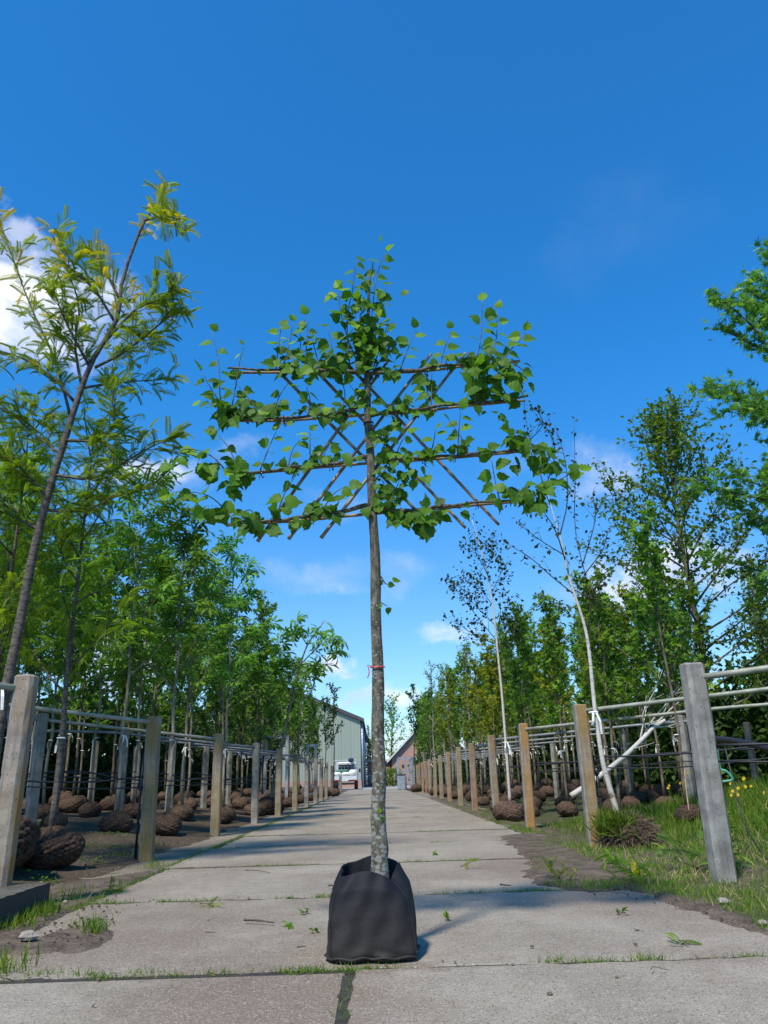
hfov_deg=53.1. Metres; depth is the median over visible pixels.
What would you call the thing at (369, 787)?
yard pavement
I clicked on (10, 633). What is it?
horse chestnut tree
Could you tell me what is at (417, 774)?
concrete post
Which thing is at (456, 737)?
maple tree
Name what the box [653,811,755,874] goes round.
grass tuft
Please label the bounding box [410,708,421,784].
maple tree
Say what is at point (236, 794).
maple tree
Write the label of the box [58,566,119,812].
maple tree
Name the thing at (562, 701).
maple tree
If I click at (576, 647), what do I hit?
maple tree
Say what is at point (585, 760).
wooden post
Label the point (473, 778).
concrete post
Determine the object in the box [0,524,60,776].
horse chestnut tree
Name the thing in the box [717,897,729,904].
stone
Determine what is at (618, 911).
fallen leaf
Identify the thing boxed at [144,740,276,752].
pipe rail
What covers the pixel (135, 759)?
concrete post
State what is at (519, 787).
maple tree
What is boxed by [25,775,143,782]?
irrigation hose
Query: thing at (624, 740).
concrete post
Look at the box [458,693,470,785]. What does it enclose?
young hornbeam tree
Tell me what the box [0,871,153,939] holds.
soil
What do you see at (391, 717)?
broadleaf tree
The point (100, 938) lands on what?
clods
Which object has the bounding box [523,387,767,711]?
hornbeam tree
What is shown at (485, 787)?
young hornbeam tree
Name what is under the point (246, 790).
maple tree
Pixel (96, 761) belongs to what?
concrete post
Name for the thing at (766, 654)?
young hornbeam tree
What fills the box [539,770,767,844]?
meadow grass
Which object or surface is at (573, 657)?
maple tree
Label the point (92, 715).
pipe rail
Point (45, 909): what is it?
weed grass
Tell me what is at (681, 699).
pipe rail
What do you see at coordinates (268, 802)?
horse chestnut tree
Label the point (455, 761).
young hornbeam tree
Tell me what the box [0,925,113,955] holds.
soil
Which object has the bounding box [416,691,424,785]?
young hornbeam tree
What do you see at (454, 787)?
young hornbeam tree
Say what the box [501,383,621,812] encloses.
birch tree
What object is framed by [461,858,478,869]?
fallen sprig
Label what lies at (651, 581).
maple tree
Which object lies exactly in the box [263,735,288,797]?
steel frame
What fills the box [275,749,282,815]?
concrete post
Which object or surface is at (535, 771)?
irrigation hose
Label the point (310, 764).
evergreen tree
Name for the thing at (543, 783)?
maple tree
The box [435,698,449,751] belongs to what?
maple tree
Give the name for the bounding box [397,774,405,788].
metal bin
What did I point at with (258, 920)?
twig
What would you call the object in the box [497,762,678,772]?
irrigation hose
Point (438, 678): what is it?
young hornbeam tree
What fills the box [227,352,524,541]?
bamboo trellis
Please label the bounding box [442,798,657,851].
clover grass
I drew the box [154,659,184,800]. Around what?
maple tree
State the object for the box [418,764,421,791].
concrete post
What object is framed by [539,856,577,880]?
fallen sprig
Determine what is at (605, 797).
maple tree
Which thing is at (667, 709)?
maple tree
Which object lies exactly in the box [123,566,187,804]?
horse chestnut tree
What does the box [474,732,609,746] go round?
pipe rail
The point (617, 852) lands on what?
ground weeds
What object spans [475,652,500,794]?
maple tree
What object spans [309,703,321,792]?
evergreen tree
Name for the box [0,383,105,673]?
honey locust tree
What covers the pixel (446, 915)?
fallen leaf
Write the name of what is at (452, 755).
young hornbeam tree
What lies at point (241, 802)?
maple tree
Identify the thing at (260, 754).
pipe rail
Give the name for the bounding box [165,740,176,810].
concrete post
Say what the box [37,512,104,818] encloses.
horse chestnut tree
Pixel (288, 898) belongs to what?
leaf litter
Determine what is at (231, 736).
maple tree
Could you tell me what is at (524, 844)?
soil
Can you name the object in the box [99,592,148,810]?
maple tree
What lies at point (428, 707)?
maple tree
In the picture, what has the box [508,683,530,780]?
maple tree
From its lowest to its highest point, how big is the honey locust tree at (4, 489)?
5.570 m
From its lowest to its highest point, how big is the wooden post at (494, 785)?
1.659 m
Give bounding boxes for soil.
[0,796,767,1023]
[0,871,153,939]
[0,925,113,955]
[429,796,571,835]
[499,833,767,934]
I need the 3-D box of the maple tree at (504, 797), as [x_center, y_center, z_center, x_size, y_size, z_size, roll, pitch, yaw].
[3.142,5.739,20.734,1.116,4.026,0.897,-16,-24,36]
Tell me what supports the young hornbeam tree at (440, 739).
on the ground at (195, 828)
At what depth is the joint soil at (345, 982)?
3.23 m
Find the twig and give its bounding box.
[244,919,273,923]
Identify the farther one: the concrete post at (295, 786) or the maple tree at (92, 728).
the concrete post at (295, 786)
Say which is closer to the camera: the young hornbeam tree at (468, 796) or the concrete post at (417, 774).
the young hornbeam tree at (468, 796)
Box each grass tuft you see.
[583,801,669,849]
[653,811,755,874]
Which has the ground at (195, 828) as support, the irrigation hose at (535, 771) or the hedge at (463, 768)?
the hedge at (463, 768)
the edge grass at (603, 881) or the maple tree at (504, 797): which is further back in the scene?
the maple tree at (504, 797)
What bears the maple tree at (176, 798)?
on the ground at (195, 828)
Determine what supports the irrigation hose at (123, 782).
attached to the concrete post at (216, 800)
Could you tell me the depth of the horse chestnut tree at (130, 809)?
14.59 m
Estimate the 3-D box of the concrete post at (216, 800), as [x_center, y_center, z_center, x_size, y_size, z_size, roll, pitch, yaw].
[-2.634,4.354,12.118,0.146,1.660,0.132,-2,-19,0]
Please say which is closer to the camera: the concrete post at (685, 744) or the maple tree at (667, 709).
the concrete post at (685, 744)
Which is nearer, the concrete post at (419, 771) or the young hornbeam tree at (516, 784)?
the young hornbeam tree at (516, 784)
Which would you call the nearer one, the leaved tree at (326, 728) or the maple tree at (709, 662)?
the maple tree at (709, 662)
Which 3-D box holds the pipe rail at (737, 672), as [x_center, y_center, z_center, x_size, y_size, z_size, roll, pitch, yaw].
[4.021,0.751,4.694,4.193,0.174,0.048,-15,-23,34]
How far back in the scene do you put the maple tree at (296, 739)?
37.67 m
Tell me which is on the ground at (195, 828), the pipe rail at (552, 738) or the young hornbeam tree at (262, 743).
the young hornbeam tree at (262, 743)
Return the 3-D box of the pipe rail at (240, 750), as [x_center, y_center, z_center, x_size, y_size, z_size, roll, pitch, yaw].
[-3.836,6.465,20.752,3.396,0.288,0.048,13,-24,-36]
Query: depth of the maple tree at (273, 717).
21.59 m
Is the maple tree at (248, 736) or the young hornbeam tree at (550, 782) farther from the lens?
the young hornbeam tree at (550, 782)
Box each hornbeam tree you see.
[211,684,231,736]
[249,673,271,795]
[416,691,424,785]
[422,660,441,794]
[433,663,453,796]
[434,672,447,787]
[435,699,443,785]
[442,668,458,790]
[445,696,456,785]
[450,726,456,783]
[456,643,480,801]
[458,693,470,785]
[459,671,470,791]
[470,654,490,793]
[477,677,490,786]
[499,727,517,783]
[504,642,521,786]
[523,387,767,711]
[537,668,552,786]
[554,625,577,792]
[562,649,580,786]
[611,672,638,790]
[737,551,767,697]
[754,591,767,659]
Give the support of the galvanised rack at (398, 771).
on the road
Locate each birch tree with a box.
[439,513,526,821]
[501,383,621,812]
[569,663,722,798]
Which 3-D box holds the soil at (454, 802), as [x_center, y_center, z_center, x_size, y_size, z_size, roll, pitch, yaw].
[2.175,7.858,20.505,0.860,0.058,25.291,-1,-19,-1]
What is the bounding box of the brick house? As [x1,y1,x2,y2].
[386,731,464,785]
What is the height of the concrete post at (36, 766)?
1.657 m
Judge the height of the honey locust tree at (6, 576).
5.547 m
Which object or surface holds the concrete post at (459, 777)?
on the soil at (174, 855)
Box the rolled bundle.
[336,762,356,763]
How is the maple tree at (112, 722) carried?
on the ground at (195, 828)
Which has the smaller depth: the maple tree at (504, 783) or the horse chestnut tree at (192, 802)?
the horse chestnut tree at (192, 802)
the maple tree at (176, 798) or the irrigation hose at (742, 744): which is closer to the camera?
the irrigation hose at (742, 744)
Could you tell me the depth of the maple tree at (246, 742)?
32.20 m
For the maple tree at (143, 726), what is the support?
on the ground at (195, 828)
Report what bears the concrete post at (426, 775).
on the soil at (174, 855)
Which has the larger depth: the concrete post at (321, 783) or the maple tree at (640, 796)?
the concrete post at (321, 783)
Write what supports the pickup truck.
on the yard pavement at (369, 787)
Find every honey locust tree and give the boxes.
[0,169,201,869]
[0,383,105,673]
[0,386,181,869]
[0,438,96,682]
[0,444,19,607]
[0,444,43,668]
[0,446,85,666]
[4,478,145,827]
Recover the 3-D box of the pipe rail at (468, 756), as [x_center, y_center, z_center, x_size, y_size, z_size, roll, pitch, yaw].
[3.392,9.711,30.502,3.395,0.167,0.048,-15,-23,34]
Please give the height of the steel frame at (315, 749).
2.030 m
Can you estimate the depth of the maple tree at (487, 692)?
24.25 m
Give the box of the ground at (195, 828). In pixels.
[12,776,767,885]
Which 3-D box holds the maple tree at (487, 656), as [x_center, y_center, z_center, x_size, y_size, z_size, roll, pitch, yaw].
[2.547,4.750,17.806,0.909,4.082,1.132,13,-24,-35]
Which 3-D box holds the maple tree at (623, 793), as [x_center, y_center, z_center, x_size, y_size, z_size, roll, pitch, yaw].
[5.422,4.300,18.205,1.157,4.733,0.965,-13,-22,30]
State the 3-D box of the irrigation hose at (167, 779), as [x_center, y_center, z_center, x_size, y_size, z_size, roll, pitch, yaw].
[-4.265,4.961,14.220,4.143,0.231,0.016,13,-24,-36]
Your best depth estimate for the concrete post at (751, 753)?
16.91 m
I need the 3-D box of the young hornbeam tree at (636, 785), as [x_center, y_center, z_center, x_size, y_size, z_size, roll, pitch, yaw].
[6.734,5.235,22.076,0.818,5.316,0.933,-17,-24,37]
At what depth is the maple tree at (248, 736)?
26.57 m
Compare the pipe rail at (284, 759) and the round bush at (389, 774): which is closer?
the pipe rail at (284, 759)
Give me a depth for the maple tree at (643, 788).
18.46 m
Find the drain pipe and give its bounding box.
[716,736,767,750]
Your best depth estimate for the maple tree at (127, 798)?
21.39 m
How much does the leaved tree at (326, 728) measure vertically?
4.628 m
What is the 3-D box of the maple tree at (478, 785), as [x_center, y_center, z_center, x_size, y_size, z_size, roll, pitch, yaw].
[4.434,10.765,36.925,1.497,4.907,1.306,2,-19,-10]
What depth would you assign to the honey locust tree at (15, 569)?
12.76 m
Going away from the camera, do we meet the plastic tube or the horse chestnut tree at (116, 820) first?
the plastic tube
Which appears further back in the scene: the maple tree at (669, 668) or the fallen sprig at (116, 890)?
the maple tree at (669, 668)
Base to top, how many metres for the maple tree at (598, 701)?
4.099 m
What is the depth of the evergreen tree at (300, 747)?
47.73 m
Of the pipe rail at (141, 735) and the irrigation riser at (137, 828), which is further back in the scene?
the pipe rail at (141, 735)
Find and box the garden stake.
[683,764,689,810]
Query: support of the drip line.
on the ground at (195, 828)
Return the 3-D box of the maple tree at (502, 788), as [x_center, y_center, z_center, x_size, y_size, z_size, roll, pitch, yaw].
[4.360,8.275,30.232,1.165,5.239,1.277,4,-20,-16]
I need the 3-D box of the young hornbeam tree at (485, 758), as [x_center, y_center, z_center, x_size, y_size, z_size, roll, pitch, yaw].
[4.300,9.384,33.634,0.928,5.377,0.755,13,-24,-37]
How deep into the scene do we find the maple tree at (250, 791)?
29.81 m
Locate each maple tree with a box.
[48,557,109,804]
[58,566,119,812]
[59,616,114,801]
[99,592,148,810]
[101,617,151,804]
[111,614,152,804]
[140,644,171,794]
[141,615,182,804]
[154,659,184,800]
[166,617,220,803]
[167,633,205,796]
[193,616,240,806]
[209,687,234,788]
[219,617,268,808]
[224,668,255,795]
[226,633,256,802]
[231,588,286,815]
[236,723,253,789]
[237,678,261,796]
[249,647,270,796]
[250,637,298,794]
[257,675,277,795]
[265,671,299,800]
[274,651,306,806]
[284,655,316,803]
[289,691,306,793]
[302,701,323,796]
[302,712,318,791]
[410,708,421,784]
[415,692,439,792]
[415,714,425,760]
[416,698,435,758]
[416,707,431,758]
[418,687,442,792]
[427,692,449,784]
[432,670,459,798]
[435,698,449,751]
[439,660,470,795]
[444,667,465,786]
[450,641,482,794]
[461,655,496,805]
[464,686,486,788]
[466,632,517,810]
[471,710,484,784]
[473,664,501,799]
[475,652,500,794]
[481,654,518,800]
[482,659,505,792]
[488,623,521,798]
[494,605,546,816]
[494,652,511,787]
[499,601,548,808]
[499,654,527,794]
[501,617,550,802]
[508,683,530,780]
[521,655,548,786]
[522,670,542,790]
[523,626,562,796]
[531,593,591,815]
[531,616,577,806]
[538,611,589,799]
[538,644,565,789]
[542,644,575,787]
[558,620,606,790]
[561,559,635,814]
[563,625,590,727]
[573,587,624,810]
[574,633,614,797]
[576,609,616,801]
[582,596,641,809]
[591,619,636,799]
[596,602,646,804]
[604,580,668,803]
[619,622,653,791]
[621,499,715,823]
[622,587,674,805]
[642,552,696,801]
[643,598,681,795]
[649,601,695,785]
[652,601,684,791]
[664,568,725,795]
[736,556,767,686]
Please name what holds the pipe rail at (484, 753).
attached to the concrete post at (440, 769)
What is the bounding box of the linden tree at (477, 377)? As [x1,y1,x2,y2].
[157,235,591,878]
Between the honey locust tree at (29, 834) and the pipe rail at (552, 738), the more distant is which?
the pipe rail at (552, 738)
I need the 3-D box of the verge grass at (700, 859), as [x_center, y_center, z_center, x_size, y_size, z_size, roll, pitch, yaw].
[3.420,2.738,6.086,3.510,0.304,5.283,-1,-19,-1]
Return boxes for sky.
[0,0,767,769]
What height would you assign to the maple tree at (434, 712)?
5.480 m
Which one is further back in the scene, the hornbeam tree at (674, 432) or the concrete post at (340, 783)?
the concrete post at (340, 783)
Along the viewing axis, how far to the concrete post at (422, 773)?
41.01 m
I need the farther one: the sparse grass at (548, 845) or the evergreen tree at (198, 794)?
the evergreen tree at (198, 794)
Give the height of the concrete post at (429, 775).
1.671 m
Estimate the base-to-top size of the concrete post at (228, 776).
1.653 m
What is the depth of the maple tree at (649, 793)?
16.19 m
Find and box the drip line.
[723,743,767,858]
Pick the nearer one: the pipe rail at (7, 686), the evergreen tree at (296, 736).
the pipe rail at (7, 686)
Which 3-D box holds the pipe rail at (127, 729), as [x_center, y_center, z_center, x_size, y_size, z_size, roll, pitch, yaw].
[-4.297,3.140,11.163,4.194,0.318,0.048,13,-24,-36]
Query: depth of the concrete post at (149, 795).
8.41 m
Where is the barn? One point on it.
(350, 740)
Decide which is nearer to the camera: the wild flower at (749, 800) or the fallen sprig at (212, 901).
the fallen sprig at (212, 901)
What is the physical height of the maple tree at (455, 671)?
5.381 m
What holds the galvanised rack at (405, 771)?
on the road
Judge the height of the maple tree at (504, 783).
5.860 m
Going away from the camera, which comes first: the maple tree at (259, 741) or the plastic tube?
the plastic tube
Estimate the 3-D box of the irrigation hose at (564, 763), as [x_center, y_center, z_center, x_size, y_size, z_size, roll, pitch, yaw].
[3.842,4.439,13.802,4.143,0.159,0.022,-15,-23,34]
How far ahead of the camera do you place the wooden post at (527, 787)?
11.64 m
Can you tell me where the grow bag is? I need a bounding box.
[324,855,420,962]
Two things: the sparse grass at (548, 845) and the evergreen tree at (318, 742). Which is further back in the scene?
the evergreen tree at (318, 742)
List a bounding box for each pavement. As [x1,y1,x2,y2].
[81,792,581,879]
[342,785,409,790]
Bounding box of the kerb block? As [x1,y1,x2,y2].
[0,882,50,927]
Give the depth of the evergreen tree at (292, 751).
30.60 m
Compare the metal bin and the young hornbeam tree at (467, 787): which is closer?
the young hornbeam tree at (467, 787)
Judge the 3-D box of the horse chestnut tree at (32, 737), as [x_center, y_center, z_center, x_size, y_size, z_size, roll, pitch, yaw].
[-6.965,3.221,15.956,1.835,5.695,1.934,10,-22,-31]
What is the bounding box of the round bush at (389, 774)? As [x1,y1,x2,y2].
[386,767,401,785]
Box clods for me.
[7,829,734,947]
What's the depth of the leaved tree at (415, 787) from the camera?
44.46 m
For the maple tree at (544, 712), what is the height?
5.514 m
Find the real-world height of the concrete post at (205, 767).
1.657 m
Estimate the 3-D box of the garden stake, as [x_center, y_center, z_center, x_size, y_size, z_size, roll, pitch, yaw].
[3.735,3.396,9.501,0.016,0.546,0.340,-10,-21,22]
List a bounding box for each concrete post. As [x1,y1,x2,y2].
[0,674,38,886]
[24,713,48,822]
[87,741,98,800]
[114,731,129,810]
[130,746,137,802]
[138,716,161,861]
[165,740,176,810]
[200,746,209,807]
[210,734,223,835]
[225,751,232,803]
[251,743,259,823]
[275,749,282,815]
[292,753,297,810]
[304,756,308,806]
[313,759,317,802]
[319,761,322,800]
[325,762,327,798]
[330,766,332,788]
[339,776,341,794]
[416,765,418,783]
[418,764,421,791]
[421,762,424,792]
[424,761,428,793]
[427,759,431,795]
[433,758,436,796]
[438,755,443,798]
[446,752,451,801]
[456,747,463,805]
[468,743,477,810]
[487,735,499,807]
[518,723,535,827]
[550,743,559,797]
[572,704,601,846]
[620,728,632,792]
[678,715,696,800]
[679,662,737,882]
[742,722,758,781]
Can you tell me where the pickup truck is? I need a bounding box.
[334,760,360,788]
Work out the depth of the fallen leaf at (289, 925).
4.23 m
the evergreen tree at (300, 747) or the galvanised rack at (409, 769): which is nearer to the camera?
the evergreen tree at (300, 747)
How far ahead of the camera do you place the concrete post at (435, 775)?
31.19 m
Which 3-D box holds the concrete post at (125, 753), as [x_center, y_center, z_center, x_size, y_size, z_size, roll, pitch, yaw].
[-4.737,4.774,13.876,0.145,1.653,0.133,14,-25,-38]
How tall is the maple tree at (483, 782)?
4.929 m
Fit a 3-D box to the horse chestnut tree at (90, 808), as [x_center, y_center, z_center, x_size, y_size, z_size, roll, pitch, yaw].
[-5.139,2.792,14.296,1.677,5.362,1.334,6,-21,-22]
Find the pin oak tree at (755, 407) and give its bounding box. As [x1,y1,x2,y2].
[684,234,767,596]
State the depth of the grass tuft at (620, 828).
7.91 m
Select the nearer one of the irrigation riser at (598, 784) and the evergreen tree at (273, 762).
the irrigation riser at (598, 784)
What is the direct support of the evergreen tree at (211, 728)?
on the ground at (195, 828)
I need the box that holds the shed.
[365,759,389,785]
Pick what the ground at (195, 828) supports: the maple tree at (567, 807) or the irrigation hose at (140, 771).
the maple tree at (567, 807)
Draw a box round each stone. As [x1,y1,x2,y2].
[18,930,39,940]
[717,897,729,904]
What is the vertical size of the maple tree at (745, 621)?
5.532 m
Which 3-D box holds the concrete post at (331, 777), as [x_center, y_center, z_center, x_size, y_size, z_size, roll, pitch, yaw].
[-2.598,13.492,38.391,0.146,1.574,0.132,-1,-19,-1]
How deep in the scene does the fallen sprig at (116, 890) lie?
5.84 m
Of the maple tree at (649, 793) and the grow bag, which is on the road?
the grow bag
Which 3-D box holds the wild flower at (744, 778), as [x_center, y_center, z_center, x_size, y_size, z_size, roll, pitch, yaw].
[4.224,3.398,8.927,0.048,0.625,0.022,-1,-19,-1]
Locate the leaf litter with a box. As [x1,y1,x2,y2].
[28,809,734,1006]
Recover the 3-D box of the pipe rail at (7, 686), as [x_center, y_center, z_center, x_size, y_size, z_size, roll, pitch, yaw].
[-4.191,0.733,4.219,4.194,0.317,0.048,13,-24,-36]
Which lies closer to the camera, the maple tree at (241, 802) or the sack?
the maple tree at (241, 802)
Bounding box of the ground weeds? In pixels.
[22,822,767,900]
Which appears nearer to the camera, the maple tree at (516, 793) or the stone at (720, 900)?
the stone at (720, 900)
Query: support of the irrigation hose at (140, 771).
attached to the concrete post at (255, 784)
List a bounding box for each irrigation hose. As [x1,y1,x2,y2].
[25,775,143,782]
[25,786,142,789]
[26,770,211,781]
[26,776,211,785]
[42,770,251,780]
[53,777,251,784]
[143,772,275,780]
[476,760,610,768]
[476,766,606,773]
[497,755,674,766]
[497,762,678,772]
[530,748,754,762]
[531,758,758,771]
[592,747,750,757]
[594,757,767,768]
[716,742,767,746]
[718,760,767,762]
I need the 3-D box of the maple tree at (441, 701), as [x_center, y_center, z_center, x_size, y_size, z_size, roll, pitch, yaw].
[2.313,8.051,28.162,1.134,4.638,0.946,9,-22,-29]
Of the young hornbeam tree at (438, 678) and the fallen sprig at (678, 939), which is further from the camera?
the young hornbeam tree at (438, 678)
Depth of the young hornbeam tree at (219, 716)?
26.13 m
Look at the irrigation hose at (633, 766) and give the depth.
10.71 m
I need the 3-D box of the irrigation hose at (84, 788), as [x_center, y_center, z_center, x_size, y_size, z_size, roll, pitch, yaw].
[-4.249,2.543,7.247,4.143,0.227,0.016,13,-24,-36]
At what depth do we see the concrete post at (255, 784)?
15.39 m
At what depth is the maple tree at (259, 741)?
29.92 m
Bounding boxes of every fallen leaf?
[280,921,293,929]
[443,909,449,919]
[616,906,627,913]
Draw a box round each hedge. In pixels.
[0,669,279,803]
[407,744,502,783]
[497,655,767,790]
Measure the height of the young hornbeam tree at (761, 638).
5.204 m
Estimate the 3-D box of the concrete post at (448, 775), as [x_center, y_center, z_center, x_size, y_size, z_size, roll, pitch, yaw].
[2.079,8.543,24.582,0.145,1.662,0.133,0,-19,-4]
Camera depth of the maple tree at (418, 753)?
50.78 m
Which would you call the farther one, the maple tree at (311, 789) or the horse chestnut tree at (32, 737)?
the maple tree at (311, 789)
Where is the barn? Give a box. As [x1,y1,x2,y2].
[194,687,367,787]
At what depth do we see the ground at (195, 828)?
10.65 m
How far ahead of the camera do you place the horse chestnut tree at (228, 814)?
15.90 m
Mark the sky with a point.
(591, 169)
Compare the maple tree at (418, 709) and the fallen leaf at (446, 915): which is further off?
the maple tree at (418, 709)
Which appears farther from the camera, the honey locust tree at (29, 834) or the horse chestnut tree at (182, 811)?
the horse chestnut tree at (182, 811)
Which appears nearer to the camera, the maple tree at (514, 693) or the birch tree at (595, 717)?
the birch tree at (595, 717)
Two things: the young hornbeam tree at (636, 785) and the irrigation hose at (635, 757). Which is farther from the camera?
the young hornbeam tree at (636, 785)
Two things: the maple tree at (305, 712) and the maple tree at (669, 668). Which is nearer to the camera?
the maple tree at (669, 668)
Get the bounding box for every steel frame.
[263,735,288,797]
[306,744,316,793]
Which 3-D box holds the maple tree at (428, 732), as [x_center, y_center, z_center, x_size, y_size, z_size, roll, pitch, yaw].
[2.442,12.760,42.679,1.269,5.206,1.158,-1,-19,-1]
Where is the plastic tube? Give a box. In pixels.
[718,751,733,782]
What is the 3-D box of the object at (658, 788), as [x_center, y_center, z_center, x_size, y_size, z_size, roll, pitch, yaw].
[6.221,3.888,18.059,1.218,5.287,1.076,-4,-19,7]
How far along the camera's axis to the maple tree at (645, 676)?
13.64 m
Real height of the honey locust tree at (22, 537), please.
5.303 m
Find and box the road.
[0,789,767,1023]
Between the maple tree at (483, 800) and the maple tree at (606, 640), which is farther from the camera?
the maple tree at (483, 800)
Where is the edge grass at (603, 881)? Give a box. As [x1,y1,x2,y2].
[540,874,767,928]
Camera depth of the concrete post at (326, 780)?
34.19 m
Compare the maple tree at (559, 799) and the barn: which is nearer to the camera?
the maple tree at (559, 799)
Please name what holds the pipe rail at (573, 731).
attached to the wooden post at (494, 785)
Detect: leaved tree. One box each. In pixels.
[318,695,334,796]
[324,682,343,795]
[404,683,427,791]
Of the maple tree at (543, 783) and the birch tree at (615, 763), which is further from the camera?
the maple tree at (543, 783)
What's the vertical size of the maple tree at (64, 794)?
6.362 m
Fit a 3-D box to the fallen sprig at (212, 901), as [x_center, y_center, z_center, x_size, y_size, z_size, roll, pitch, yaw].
[-1.150,2.588,5.046,0.157,0.137,0.288,13,-24,-36]
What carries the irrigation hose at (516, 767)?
attached to the concrete post at (473, 778)
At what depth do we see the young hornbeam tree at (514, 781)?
35.26 m
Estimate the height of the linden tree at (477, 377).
3.735 m
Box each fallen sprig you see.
[100,876,125,893]
[190,896,223,908]
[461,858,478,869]
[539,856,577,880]
[664,933,701,945]
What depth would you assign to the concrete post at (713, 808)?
5.57 m
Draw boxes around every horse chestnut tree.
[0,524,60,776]
[2,547,43,685]
[21,538,90,814]
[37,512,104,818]
[64,522,151,817]
[67,458,195,832]
[101,517,186,818]
[115,491,231,834]
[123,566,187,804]
[154,528,246,820]
[156,570,228,809]
[190,528,283,823]
[199,572,270,810]
[257,610,350,814]
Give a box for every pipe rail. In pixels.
[0,682,15,690]
[7,715,215,739]
[8,703,149,723]
[47,730,254,747]
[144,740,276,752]
[183,746,293,756]
[210,750,304,758]
[233,754,313,761]
[247,757,319,762]
[435,753,504,759]
[442,750,519,757]
[449,746,543,755]
[460,740,571,751]
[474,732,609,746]
[494,720,686,740]
[525,703,767,730]
[585,687,767,712]
[703,665,767,679]
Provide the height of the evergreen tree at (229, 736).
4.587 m
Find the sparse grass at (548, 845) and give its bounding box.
[457,806,667,887]
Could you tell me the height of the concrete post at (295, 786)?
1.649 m
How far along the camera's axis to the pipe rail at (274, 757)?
27.10 m
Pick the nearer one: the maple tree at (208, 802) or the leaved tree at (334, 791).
the maple tree at (208, 802)
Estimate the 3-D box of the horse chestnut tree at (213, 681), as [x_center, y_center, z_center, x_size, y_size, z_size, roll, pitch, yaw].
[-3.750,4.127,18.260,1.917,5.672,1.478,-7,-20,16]
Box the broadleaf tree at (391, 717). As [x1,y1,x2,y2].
[365,692,409,756]
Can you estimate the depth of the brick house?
82.05 m
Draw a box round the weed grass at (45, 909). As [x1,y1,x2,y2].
[0,843,174,980]
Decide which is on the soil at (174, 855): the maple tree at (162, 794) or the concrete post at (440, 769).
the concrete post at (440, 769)
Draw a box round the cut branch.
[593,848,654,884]
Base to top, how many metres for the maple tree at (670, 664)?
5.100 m
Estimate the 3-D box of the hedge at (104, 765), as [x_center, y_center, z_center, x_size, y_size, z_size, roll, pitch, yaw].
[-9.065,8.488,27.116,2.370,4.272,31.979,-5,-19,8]
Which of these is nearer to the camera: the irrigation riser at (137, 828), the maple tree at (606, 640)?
the irrigation riser at (137, 828)
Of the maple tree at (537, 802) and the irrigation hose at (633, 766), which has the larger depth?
the maple tree at (537, 802)
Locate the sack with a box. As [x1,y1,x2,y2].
[349,769,355,775]
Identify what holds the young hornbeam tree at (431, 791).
on the soil at (174, 855)
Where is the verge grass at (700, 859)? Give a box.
[562,827,767,918]
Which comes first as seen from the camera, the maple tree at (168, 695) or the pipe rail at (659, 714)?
the pipe rail at (659, 714)
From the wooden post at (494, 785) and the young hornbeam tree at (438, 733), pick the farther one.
the young hornbeam tree at (438, 733)
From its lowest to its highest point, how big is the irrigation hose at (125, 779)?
0.201 m
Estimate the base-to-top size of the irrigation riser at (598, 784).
0.950 m
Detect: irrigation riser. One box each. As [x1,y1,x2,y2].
[134,753,143,858]
[593,755,602,817]
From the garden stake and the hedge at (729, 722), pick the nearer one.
the garden stake
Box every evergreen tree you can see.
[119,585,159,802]
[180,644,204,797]
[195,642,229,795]
[196,688,214,797]
[199,641,237,795]
[218,686,242,791]
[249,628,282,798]
[268,705,286,789]
[275,696,303,796]
[284,687,305,794]
[290,703,305,788]
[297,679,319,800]
[302,722,323,787]
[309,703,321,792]
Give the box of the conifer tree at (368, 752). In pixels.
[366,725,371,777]
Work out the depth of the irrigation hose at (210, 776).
17.43 m
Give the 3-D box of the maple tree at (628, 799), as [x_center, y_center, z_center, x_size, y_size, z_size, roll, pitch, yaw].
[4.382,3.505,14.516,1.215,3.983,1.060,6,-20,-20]
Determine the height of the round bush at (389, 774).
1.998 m
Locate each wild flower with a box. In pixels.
[742,777,751,820]
[744,785,752,818]
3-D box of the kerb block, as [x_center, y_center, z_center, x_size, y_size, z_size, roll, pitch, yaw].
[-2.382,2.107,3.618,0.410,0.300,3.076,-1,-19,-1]
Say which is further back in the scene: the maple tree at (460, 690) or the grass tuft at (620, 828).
the maple tree at (460, 690)
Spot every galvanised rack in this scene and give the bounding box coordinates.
[397,757,413,789]
[399,758,412,785]
[399,759,411,787]
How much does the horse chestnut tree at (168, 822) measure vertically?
5.498 m
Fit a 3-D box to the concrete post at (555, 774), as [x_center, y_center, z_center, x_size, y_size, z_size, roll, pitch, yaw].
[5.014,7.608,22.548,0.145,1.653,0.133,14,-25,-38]
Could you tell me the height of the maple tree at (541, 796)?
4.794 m

